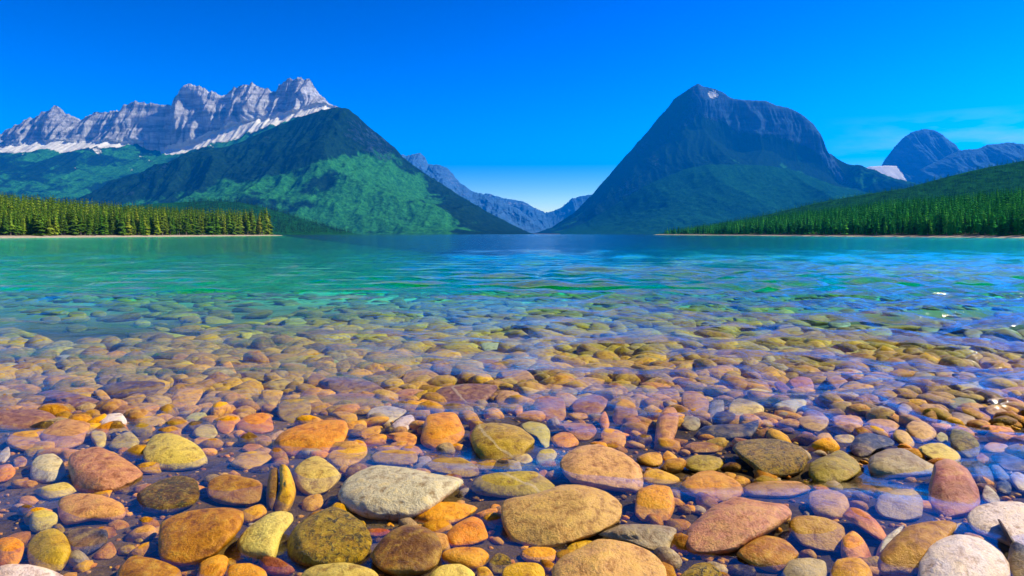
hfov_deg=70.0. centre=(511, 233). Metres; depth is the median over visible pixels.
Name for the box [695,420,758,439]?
stone
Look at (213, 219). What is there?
conifer tree
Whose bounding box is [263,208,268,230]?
conifer tree
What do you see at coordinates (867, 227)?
conifer tree
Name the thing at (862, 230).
conifer tree
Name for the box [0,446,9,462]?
pebble
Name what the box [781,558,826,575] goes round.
stone
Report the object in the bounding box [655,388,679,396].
pebble
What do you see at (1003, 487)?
pebble
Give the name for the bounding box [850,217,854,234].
conifer tree
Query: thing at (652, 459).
pebble
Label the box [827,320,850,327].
pebble
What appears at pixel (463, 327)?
pebble
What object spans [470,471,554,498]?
stone
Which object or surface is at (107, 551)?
pebble
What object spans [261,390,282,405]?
stone
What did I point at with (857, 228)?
conifer tree
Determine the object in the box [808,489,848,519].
stone
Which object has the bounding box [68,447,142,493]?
boulder
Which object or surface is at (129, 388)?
stone
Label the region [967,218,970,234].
conifer tree
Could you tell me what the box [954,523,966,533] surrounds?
pebble
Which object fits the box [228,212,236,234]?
conifer tree
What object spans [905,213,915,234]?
conifer tree
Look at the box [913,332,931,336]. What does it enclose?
pebble
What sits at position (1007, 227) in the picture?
conifer tree
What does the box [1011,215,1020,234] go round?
conifer tree
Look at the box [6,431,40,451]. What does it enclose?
stone
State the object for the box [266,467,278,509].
pebble
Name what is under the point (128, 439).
stone
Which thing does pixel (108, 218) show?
conifer tree
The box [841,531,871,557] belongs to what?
stone
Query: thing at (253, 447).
pebble
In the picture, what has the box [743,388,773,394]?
stone
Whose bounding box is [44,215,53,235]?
conifer tree
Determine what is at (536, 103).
sky
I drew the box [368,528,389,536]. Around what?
pebble
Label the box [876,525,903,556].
stone
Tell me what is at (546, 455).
pebble
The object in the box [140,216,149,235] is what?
conifer tree
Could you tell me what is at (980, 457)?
pebble
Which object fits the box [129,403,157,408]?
pebble
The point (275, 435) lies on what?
pebble
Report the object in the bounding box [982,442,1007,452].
pebble
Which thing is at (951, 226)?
conifer tree
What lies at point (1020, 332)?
pebble
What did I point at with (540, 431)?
stone
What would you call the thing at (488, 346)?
pebble
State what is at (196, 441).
pebble
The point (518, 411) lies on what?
pebble
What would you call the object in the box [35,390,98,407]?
stone
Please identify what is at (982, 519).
stone
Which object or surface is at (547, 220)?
mountain
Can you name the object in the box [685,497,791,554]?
boulder
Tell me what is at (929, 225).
conifer tree
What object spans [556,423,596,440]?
stone
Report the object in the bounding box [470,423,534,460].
stone
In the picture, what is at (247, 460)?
stone
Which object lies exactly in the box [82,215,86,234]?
conifer tree
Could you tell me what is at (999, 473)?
pebble
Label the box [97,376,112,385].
pebble
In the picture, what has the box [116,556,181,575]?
stone
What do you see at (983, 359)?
pebble
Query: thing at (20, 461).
pebble
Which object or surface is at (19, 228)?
conifer tree
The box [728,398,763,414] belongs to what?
stone
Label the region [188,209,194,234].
conifer tree
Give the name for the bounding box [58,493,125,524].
stone
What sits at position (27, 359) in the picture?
stone
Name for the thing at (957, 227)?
conifer tree
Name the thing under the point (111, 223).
conifer tree
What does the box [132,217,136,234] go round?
conifer tree
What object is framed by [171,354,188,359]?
pebble
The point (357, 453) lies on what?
stone
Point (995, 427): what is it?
pebble
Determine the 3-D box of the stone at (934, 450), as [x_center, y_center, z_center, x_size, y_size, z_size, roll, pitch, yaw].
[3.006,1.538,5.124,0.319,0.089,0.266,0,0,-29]
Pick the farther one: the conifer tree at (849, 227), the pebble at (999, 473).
the conifer tree at (849, 227)
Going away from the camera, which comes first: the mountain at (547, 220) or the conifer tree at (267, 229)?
the conifer tree at (267, 229)
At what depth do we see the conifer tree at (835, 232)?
490.02 m
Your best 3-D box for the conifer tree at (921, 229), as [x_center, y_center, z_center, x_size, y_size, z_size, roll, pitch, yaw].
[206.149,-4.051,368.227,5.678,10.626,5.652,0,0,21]
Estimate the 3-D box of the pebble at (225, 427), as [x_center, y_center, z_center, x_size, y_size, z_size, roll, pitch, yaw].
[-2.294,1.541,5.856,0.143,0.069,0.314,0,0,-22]
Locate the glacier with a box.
[866,166,907,180]
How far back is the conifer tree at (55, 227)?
322.41 m
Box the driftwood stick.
[998,519,1013,544]
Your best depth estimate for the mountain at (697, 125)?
10167.23 m
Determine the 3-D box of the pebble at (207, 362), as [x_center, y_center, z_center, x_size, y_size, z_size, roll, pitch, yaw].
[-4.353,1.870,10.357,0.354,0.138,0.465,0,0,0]
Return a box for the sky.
[0,0,1023,212]
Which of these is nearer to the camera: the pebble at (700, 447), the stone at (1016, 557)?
the stone at (1016, 557)
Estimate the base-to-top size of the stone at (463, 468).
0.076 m
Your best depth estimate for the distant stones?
18.22 m
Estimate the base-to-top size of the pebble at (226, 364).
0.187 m
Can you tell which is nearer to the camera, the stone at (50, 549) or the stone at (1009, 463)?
the stone at (50, 549)
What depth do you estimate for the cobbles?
7.17 m
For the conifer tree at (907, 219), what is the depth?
383.38 m
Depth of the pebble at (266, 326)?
16.44 m
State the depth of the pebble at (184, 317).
19.29 m
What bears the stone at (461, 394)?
on the lake bed
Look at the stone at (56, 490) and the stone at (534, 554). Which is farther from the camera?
the stone at (56, 490)
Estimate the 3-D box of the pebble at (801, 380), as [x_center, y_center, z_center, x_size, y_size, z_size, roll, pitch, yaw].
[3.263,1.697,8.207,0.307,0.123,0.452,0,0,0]
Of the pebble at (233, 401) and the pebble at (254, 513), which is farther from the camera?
the pebble at (233, 401)
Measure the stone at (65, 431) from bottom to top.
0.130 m
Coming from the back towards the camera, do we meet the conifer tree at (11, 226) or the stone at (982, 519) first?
the conifer tree at (11, 226)
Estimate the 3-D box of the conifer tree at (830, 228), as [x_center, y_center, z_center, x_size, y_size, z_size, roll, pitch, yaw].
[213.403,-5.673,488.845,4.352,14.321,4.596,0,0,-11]
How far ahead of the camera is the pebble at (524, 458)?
5.02 m
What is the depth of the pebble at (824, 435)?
5.49 m
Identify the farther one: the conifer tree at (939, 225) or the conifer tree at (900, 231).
the conifer tree at (900, 231)
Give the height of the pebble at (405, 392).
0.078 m
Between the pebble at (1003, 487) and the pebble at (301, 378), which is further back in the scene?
the pebble at (301, 378)
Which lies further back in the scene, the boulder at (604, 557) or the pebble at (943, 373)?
the pebble at (943, 373)
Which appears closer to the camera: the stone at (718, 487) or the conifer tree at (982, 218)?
the stone at (718, 487)
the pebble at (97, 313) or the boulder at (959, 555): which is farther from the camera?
the pebble at (97, 313)
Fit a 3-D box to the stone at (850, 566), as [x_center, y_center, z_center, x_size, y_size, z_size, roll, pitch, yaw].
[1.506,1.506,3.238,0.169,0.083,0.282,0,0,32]
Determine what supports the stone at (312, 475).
on the lake bed
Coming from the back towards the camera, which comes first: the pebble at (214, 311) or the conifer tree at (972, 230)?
the conifer tree at (972, 230)
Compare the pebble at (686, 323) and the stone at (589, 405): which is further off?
the pebble at (686, 323)
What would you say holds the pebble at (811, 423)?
on the lake bed
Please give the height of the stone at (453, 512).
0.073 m
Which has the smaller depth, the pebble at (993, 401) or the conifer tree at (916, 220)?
the pebble at (993, 401)
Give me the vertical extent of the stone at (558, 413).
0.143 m
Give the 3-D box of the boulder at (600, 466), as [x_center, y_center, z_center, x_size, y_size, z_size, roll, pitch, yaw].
[0.562,1.484,4.649,0.509,0.170,0.618,0,0,0]
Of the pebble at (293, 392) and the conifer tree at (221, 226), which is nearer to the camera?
the pebble at (293, 392)
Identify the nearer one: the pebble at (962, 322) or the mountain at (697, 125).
the pebble at (962, 322)
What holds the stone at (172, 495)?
on the lake bed
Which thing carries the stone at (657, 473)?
on the lake bed
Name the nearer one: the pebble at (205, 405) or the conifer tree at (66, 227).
the pebble at (205, 405)
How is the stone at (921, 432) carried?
on the lake bed
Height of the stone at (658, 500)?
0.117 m
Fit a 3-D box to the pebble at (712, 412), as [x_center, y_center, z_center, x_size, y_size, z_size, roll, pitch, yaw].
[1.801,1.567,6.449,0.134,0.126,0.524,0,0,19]
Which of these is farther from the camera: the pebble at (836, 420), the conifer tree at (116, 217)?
the conifer tree at (116, 217)
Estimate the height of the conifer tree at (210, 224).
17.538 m
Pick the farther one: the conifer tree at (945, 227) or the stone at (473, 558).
the conifer tree at (945, 227)
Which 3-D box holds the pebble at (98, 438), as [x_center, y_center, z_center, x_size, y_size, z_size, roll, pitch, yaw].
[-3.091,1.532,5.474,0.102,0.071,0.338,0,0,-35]
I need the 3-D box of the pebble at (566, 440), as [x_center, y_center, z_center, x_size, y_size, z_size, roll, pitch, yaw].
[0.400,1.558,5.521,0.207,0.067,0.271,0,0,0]
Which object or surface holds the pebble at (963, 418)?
on the lake bed
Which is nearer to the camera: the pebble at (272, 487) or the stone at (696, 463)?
the pebble at (272, 487)
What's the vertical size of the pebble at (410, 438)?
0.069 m
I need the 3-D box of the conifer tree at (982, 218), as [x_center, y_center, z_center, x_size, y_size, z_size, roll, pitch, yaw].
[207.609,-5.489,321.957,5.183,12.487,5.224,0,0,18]
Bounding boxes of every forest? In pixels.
[0,193,270,234]
[181,198,351,233]
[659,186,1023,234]
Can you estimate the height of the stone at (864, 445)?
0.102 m
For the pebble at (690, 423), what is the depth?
5.95 m
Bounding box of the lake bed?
[0,219,1023,575]
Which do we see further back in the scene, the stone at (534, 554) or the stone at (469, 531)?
the stone at (469, 531)
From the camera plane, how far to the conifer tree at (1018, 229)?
291.68 m
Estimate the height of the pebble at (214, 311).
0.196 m
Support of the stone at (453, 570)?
on the lake bed
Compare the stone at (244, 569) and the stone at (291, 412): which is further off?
the stone at (291, 412)
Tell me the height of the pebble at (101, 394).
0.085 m
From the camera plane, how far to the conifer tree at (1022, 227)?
286.60 m
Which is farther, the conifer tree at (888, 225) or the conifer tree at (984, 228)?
the conifer tree at (888, 225)
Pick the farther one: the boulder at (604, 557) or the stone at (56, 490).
the stone at (56, 490)
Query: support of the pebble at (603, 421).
on the lake bed
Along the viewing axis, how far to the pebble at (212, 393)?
7.50 m
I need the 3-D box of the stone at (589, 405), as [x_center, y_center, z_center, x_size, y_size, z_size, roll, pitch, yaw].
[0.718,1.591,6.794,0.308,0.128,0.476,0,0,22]
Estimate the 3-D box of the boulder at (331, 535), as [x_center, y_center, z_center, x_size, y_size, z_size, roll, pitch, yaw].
[-0.885,1.465,3.530,0.377,0.166,0.489,0,0,-33]
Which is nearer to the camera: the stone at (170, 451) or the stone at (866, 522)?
the stone at (866, 522)
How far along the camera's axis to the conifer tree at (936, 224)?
358.00 m
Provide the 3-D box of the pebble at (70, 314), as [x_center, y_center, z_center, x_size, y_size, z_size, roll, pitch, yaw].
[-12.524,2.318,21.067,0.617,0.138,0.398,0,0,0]
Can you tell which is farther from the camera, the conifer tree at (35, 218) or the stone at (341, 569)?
the conifer tree at (35, 218)
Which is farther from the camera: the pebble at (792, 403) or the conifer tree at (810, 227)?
the conifer tree at (810, 227)
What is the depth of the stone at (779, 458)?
4.84 m
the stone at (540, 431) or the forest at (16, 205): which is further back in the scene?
the forest at (16, 205)
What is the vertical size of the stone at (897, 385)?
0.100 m
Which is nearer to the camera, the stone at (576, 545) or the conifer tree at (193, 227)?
the stone at (576, 545)
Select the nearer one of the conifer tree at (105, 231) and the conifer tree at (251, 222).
the conifer tree at (105, 231)
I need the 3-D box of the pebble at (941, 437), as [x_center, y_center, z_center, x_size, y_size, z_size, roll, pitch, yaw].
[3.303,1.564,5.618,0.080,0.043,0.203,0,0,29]
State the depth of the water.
23.00 m
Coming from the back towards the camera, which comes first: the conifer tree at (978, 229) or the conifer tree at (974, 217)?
the conifer tree at (974, 217)
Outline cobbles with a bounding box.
[0,332,1023,575]
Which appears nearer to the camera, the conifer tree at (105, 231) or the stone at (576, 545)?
the stone at (576, 545)
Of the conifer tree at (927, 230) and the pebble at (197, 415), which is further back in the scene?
the conifer tree at (927, 230)
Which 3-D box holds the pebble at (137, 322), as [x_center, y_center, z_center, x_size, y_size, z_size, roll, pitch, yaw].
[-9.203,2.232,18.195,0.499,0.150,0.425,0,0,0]
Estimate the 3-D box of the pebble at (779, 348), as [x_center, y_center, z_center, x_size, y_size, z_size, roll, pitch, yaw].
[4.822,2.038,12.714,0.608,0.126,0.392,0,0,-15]
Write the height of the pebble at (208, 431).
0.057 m
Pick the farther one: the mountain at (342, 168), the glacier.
the glacier
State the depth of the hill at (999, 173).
1669.42 m
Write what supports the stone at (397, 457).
on the lake bed
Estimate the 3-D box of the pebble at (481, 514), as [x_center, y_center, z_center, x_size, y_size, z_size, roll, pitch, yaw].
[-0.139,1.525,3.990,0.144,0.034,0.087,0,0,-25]
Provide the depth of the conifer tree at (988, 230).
309.99 m
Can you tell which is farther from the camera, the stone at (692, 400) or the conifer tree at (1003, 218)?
the conifer tree at (1003, 218)
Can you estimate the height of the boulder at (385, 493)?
0.183 m
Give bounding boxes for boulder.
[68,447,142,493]
[158,507,243,566]
[287,507,371,566]
[338,465,463,520]
[501,484,621,547]
[552,539,666,575]
[560,444,643,492]
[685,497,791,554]
[878,520,956,575]
[917,534,1010,575]
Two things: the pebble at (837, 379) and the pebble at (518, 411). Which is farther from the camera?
the pebble at (837, 379)
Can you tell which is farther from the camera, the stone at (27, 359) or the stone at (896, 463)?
the stone at (27, 359)
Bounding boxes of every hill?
[108,201,362,235]
[654,161,1023,234]
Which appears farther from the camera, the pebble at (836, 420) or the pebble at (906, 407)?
the pebble at (906, 407)
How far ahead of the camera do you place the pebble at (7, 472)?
4.63 m
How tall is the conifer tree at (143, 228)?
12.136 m
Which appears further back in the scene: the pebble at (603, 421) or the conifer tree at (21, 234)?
the conifer tree at (21, 234)
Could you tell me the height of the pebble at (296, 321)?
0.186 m
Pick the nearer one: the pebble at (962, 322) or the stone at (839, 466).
the stone at (839, 466)
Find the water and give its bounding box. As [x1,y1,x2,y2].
[0,234,1023,490]
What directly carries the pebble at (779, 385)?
on the lake bed
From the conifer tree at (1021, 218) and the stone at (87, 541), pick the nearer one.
the stone at (87, 541)
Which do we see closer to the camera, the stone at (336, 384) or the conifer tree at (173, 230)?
the stone at (336, 384)
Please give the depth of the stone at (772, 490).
4.34 m
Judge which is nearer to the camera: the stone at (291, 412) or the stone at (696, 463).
the stone at (696, 463)
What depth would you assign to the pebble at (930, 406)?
6.67 m
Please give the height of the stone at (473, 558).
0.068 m
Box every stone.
[0,409,55,430]
[0,537,23,565]
[0,564,62,575]
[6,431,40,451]
[15,356,37,362]
[27,528,70,571]
[29,510,57,531]
[30,453,65,482]
[33,482,75,499]
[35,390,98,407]
[41,419,89,448]
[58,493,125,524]
[66,527,107,555]
[98,381,164,398]
[99,413,126,424]
[109,431,139,450]
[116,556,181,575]
[137,476,199,514]
[143,433,207,470]
[171,388,202,405]
[197,555,228,575]
[207,474,264,505]
[226,563,266,575]
[230,451,271,470]
[237,413,273,433]
[237,511,292,558]
[259,556,294,575]
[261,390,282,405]
[273,420,347,457]
[274,464,295,511]
[278,399,310,422]
[293,456,340,495]
[301,562,377,575]
[318,375,382,391]
[320,393,380,405]
[327,444,366,466]
[367,405,406,421]
[370,449,417,465]
[371,525,441,575]
[402,369,437,383]
[414,502,476,523]
[420,412,464,451]
[422,457,478,477]
[429,564,474,575]
[436,384,497,404]
[441,547,488,570]
[446,517,487,546]
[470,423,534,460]
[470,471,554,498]
[497,369,534,382]
[502,562,544,575]
[520,547,555,563]
[521,421,549,447]
[533,396,565,421]
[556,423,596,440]
[565,540,591,549]
[571,394,607,414]
[598,524,676,550]
[613,399,637,424]
[635,485,674,522]
[643,469,679,485]
[655,407,678,440]
[679,470,742,502]
[680,562,721,575]
[681,391,708,411]
[685,455,722,471]
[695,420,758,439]
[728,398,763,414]
[733,439,807,477]
[736,535,798,572]
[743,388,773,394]
[743,481,810,497]
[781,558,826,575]
[789,515,844,551]
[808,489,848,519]
[809,450,860,482]
[830,557,872,575]
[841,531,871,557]
[843,507,885,541]
[850,433,894,457]
[868,448,933,477]
[875,489,922,520]
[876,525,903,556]
[880,380,904,388]
[906,420,936,443]
[918,443,960,461]
[928,459,980,517]
[950,429,979,457]
[967,501,1023,545]
[980,406,1005,415]
[990,452,1023,471]
[1008,541,1023,575]
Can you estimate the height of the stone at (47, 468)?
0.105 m
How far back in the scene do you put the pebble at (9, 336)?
14.96 m
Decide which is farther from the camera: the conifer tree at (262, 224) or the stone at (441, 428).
the conifer tree at (262, 224)
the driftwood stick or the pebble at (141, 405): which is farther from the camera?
the pebble at (141, 405)
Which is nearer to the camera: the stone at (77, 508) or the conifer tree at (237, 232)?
the stone at (77, 508)
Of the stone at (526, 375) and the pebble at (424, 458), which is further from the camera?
the stone at (526, 375)
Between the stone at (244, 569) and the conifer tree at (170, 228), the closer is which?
the stone at (244, 569)
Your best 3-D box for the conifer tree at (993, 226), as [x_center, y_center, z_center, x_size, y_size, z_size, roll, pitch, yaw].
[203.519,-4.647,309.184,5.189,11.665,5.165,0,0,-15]
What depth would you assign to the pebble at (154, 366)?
10.17 m
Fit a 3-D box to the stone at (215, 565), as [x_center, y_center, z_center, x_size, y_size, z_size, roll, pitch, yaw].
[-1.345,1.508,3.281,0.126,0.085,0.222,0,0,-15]
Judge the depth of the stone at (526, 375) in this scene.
8.94 m
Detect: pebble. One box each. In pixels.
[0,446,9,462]
[0,464,15,482]
[2,333,19,337]
[13,456,26,467]
[40,316,60,323]
[54,355,67,360]
[67,324,87,332]
[68,312,86,316]
[90,311,105,316]
[90,430,106,447]
[93,390,109,399]
[93,542,116,559]
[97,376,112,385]
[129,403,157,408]
[133,320,150,326]
[135,416,166,425]
[138,332,160,339]
[145,365,162,369]
[154,388,167,394]
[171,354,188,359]
[178,316,200,321]
[180,323,201,326]
[185,412,206,420]
[192,424,217,437]
[192,437,209,444]
[195,359,215,366]
[198,402,212,407]
[203,391,221,397]
[208,310,231,314]
[216,420,234,433]
[221,362,235,372]
[228,396,248,403]
[241,371,264,380]
[241,444,262,451]
[243,504,266,523]
[252,325,274,330]
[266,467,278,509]
[269,430,283,439]
[279,318,305,324]
[288,390,300,394]
[293,376,303,382]
[302,494,322,511]
[307,373,325,386]
[330,411,357,421]
[360,426,380,437]
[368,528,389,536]
[386,332,407,336]
[387,432,416,444]
[391,415,414,429]
[396,316,410,322]
[396,389,423,398]
[418,456,430,461]
[435,343,446,348]
[442,359,460,364]
[458,326,472,330]
[474,508,497,517]
[477,567,493,575]
[478,359,498,363]
[480,343,498,350]
[488,553,511,574]
[495,390,519,403]
[513,454,532,463]
[514,405,522,415]
[536,449,556,462]
[551,432,578,447]
[557,312,583,316]
[599,411,608,429]
[600,428,625,446]
[621,384,637,390]
[636,452,662,466]
[645,366,672,368]
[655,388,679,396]
[662,451,676,461]
[672,321,695,328]
[682,416,699,430]
[682,442,722,452]
[708,400,723,421]
[733,317,756,320]
[772,399,806,412]
[773,346,793,349]
[774,381,789,395]
[777,325,800,331]
[788,376,813,388]
[798,415,828,432]
[817,433,832,438]
[826,375,847,388]
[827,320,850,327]
[832,415,862,426]
[834,434,853,442]
[864,419,899,431]
[865,327,891,335]
[892,430,913,446]
[897,403,911,414]
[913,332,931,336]
[913,372,932,380]
[918,325,943,332]
[920,404,947,411]
[935,368,953,375]
[936,432,947,442]
[948,397,976,408]
[951,317,972,324]
[951,412,974,424]
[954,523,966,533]
[958,381,985,390]
[963,329,982,337]
[970,462,993,481]
[976,453,988,461]
[979,357,990,368]
[981,425,1014,433]
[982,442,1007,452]
[982,485,999,502]
[988,398,999,404]
[991,465,1009,480]
[994,311,1014,318]
[996,480,1011,494]
[1001,387,1023,393]
[1009,472,1023,490]
[1017,329,1023,336]
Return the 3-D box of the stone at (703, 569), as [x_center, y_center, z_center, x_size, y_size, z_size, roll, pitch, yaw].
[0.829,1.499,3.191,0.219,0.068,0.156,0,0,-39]
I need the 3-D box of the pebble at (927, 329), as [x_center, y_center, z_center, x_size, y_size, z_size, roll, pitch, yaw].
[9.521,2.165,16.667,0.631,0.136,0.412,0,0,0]
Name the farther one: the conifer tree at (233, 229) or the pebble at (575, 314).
the conifer tree at (233, 229)
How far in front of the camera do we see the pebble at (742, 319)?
18.86 m
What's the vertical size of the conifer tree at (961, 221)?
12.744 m
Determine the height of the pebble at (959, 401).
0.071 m
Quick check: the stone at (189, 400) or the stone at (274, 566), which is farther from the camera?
the stone at (189, 400)
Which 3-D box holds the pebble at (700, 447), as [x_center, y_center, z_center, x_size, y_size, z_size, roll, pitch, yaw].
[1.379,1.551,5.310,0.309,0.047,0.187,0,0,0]
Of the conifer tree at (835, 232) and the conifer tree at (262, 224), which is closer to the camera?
the conifer tree at (835, 232)
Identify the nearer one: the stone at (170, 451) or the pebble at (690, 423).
the stone at (170, 451)
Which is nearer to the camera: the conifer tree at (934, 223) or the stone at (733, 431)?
the stone at (733, 431)
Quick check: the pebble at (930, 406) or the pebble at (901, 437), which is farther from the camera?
the pebble at (930, 406)
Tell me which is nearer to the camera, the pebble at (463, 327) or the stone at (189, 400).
the stone at (189, 400)
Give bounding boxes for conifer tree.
[0,210,10,234]
[8,211,15,234]
[12,214,18,235]
[16,214,21,234]
[19,217,24,235]
[22,215,27,234]
[25,212,30,233]
[29,210,35,234]
[31,208,37,233]
[31,211,45,235]
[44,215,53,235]
[52,214,59,235]
[54,211,59,235]
[59,208,65,234]
[62,219,68,234]
[65,210,77,235]
[76,208,85,234]
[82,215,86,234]
[86,211,91,235]
[90,211,93,233]
[92,210,97,235]
[97,211,105,234]
[103,209,108,234]
[107,210,115,234]
[109,215,115,230]
[113,207,118,234]
[115,213,125,235]
[124,213,132,235]
[129,210,134,234]
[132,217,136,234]
[134,208,138,234]
[136,215,142,234]
[140,215,146,234]
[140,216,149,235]
[146,213,149,234]
[148,215,153,234]
[152,211,161,234]
[159,210,166,234]
[163,211,168,234]
[168,215,173,234]
[171,216,175,233]
[175,213,178,234]
[175,213,182,234]
[183,212,189,234]
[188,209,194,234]
[191,212,195,234]
[191,212,201,234]
[200,210,205,234]
[203,215,210,234]
[204,213,214,234]
[211,212,216,234]
[214,215,219,234]
[218,214,223,234]
[222,211,225,234]
[225,216,229,234]
[226,209,232,234]
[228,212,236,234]
[233,209,238,231]
[235,213,241,234]
[242,209,248,234]
[244,211,250,234]
[248,211,255,234]
[249,211,255,234]
[252,210,255,234]
[257,214,261,234]
[260,211,265,234]
[263,207,270,234]
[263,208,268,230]
[268,211,274,234]
[749,222,753,234]
[780,220,783,233]
[800,217,807,234]
[805,215,809,233]
[808,217,812,234]
[813,218,816,233]
[817,216,820,234]
[822,215,829,234]
[829,216,832,234]
[832,220,837,234]
[837,216,842,233]
[840,218,848,234]
[847,216,854,233]
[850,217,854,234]
[855,215,858,234]
[861,219,864,234]
[863,216,872,234]
[873,216,879,234]
[879,212,886,234]
[883,214,890,234]
[883,218,887,234]
[894,210,899,234]
[898,214,902,234]
[903,212,908,234]
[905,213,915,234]
[914,216,918,233]
[916,217,925,235]
[922,216,926,234]
[924,220,930,234]
[926,220,932,234]
[931,209,938,234]
[931,212,936,233]
[934,211,943,234]
[941,210,945,234]
[944,215,948,234]
[947,211,954,235]
[955,216,960,234]
[960,209,963,233]
[961,211,969,235]
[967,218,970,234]
[969,210,975,234]
[971,208,976,233]
[974,214,982,235]
[980,210,986,233]
[981,215,987,235]
[985,212,997,235]
[986,211,990,235]
[996,217,1003,235]
[1000,212,1014,235]
[1001,213,1005,230]
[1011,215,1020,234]
[1016,207,1023,232]
[1017,220,1020,233]
[1018,220,1023,235]
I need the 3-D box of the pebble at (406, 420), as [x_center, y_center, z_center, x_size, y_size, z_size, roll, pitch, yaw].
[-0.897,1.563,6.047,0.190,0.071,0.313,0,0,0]
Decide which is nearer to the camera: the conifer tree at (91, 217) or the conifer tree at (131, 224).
the conifer tree at (91, 217)
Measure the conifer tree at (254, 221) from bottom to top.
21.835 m
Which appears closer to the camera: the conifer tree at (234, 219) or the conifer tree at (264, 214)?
the conifer tree at (234, 219)
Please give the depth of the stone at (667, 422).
5.66 m
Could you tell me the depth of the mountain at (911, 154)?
15115.50 m
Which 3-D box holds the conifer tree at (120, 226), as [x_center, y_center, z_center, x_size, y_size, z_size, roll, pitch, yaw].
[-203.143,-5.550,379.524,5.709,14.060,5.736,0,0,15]
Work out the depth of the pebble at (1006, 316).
20.38 m
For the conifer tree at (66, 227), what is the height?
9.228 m
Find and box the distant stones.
[0,289,1023,371]
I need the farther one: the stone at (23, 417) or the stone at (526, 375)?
the stone at (526, 375)
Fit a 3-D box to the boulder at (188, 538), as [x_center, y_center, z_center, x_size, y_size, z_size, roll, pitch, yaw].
[-1.523,1.472,3.592,0.393,0.169,0.470,0,0,-23]
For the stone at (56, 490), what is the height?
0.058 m
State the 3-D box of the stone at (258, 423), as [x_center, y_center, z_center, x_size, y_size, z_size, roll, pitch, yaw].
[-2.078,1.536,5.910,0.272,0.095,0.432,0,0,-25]
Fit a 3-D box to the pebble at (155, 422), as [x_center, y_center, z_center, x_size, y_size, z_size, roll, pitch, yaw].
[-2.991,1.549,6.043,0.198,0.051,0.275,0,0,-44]
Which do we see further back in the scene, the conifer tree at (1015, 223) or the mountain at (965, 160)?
the mountain at (965, 160)
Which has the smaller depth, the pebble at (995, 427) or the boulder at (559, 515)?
the boulder at (559, 515)
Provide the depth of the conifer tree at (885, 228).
409.34 m
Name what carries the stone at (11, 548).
on the lake bed
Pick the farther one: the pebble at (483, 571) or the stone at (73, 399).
the stone at (73, 399)
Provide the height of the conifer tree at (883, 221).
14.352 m
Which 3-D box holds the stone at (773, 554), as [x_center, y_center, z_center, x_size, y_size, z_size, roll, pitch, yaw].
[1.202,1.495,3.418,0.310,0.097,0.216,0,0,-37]
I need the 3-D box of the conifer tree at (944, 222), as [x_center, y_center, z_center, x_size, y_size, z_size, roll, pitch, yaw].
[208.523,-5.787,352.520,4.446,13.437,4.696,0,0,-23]
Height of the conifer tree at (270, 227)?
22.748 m
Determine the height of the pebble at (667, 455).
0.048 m
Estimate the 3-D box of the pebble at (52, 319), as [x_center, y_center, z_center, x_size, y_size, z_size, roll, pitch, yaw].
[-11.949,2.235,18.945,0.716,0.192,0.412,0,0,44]
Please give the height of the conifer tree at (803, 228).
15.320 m
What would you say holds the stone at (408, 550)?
on the lake bed
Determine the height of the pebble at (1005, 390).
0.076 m
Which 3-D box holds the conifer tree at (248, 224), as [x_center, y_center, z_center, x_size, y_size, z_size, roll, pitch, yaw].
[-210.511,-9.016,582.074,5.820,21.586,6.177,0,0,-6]
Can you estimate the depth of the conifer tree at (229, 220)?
545.74 m
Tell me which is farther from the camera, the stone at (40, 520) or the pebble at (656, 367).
the pebble at (656, 367)
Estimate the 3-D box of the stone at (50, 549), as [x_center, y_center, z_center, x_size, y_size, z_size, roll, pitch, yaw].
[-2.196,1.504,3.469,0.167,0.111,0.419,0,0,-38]
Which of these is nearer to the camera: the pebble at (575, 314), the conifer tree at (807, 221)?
the pebble at (575, 314)
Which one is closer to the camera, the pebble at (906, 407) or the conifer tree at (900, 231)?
the pebble at (906, 407)
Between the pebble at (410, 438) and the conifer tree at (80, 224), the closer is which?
the pebble at (410, 438)
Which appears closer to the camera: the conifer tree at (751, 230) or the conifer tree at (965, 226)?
the conifer tree at (965, 226)
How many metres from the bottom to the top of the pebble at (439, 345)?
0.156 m
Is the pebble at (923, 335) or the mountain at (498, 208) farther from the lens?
the mountain at (498, 208)
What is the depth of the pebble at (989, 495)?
4.27 m
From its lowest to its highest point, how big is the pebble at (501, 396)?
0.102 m
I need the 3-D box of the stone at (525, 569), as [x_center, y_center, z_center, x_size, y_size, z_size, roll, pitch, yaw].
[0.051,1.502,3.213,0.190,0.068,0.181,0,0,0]
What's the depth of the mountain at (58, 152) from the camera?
8864.82 m
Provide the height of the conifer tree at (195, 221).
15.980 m
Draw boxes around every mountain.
[0,77,436,202]
[60,107,549,238]
[401,153,544,232]
[485,193,591,228]
[537,84,917,233]
[551,164,864,236]
[881,129,959,180]
[910,142,1023,183]

